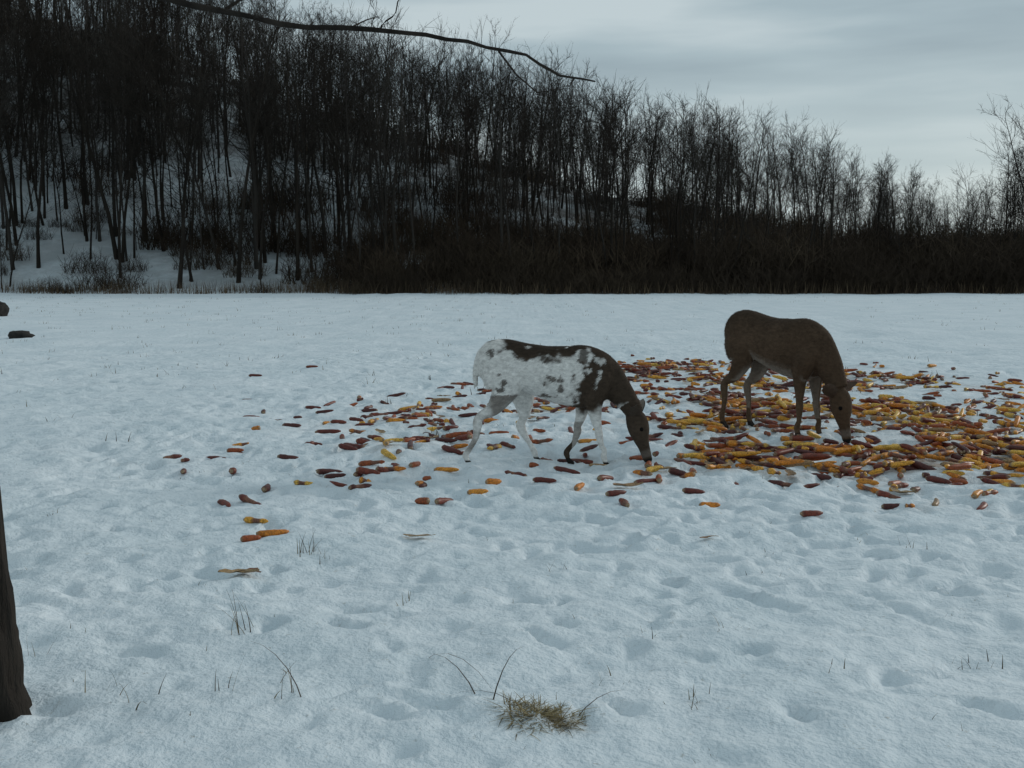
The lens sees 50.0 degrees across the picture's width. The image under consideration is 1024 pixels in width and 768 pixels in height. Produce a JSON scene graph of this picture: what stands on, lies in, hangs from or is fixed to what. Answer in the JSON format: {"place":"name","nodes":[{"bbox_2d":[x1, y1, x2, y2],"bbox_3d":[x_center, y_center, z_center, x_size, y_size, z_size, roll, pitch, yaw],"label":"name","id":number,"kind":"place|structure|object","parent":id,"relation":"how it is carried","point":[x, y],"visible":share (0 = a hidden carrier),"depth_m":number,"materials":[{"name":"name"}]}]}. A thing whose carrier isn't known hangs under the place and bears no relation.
{"place":"outdoors","nodes":[
{"label":"outdoors","id":0,"kind":"place"},
{"bbox_2d":[162,0,594,92],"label":"branch","id":1,"kind":"object","parent":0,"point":[226,10],"visible":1,"depth_m":3.88,"materials":[{"name":"brown plant"}]},
{"bbox_2d":[0,5,1023,767],"bbox_3d":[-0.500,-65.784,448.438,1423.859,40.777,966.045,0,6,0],"label":"snow ground","id":2,"kind":"structure","parent":0,"point":[122,549],"depth_m":5.22,"materials":[{"name":"white snow"}]},
{"bbox_2d":[0,301,9,315],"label":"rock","id":3,"kind":"object","parent":2,"relation":"on","point":[4,309],"visible":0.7,"depth_m":30.36,"materials":[{"name":"grey stone"}]},
{"bbox_2d":[0,489,31,721],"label":"trunk","id":4,"kind":"object","parent":2,"relation":"on","point":[15,701],"visible":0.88,"depth_m":3.22,"materials":[{"name":"brown plant"}]},
{"bbox_2d":[8,330,34,338],"bbox_3d":[-9.238,-0.909,20.618,0.508,0.198,0.386,0,6,0],"label":"rock","id":5,"kind":"object","parent":2,"relation":"on","point":[19,334],"visible":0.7,"depth_m":20.50,"materials":[{"name":"grey stone"}]},
{"bbox_2d":[0,0,1023,288],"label":"forest trees","id":6,"kind":"object","parent":2,"relation":"on","point":[316,64],"visible":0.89,"depth_m":69.87,"materials":[{"name":"brown plant"}]},
{"bbox_2d":[0,1,1023,294],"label":"brush thicket","id":7,"kind":"object","parent":2,"relation":"on","point":[850,257],"visible":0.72,"depth_m":65.05,"materials":[{"name":"brown plant"}]},
{"bbox_2d":[462,339,651,463],"bbox_3d":[0.307,0.135,7.376,1.269,0.882,0.342,1,6,8],"label":"piebald deer","id":8,"kind":"object","parent":2,"relation":"on","point":[584,380],"visible":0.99,"depth_m":7.27},
{"bbox_2d":[163,354,1023,572],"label":"corn cobs","id":9,"kind":"object","parent":2,"relation":"on","point":[726,452],"visible":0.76,"depth_m":8.20,"materials":[{"name":"food"}]},
{"bbox_2d":[719,309,857,443],"bbox_3d":[2.127,-0.076,8.540,0.423,0.990,1.301,-4,7,-32],"label":"white tailed deer","id":10,"kind":"object","parent":2,"relation":"on","point":[800,352],"visible":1,"depth_m":8.31},
{"bbox_2d":[0,276,1023,763],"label":"dead grass","id":11,"kind":"structure","parent":0,"point":[544,712],"depth_m":58.92,"materials":[{"name":"brown plant"}]},
{"bbox_2d":[14,0,1023,236],"label":"sky","id":12,"kind":"structure","parent":0,"point":[909,78],"materials":[{"name":"grey"}]}
]}

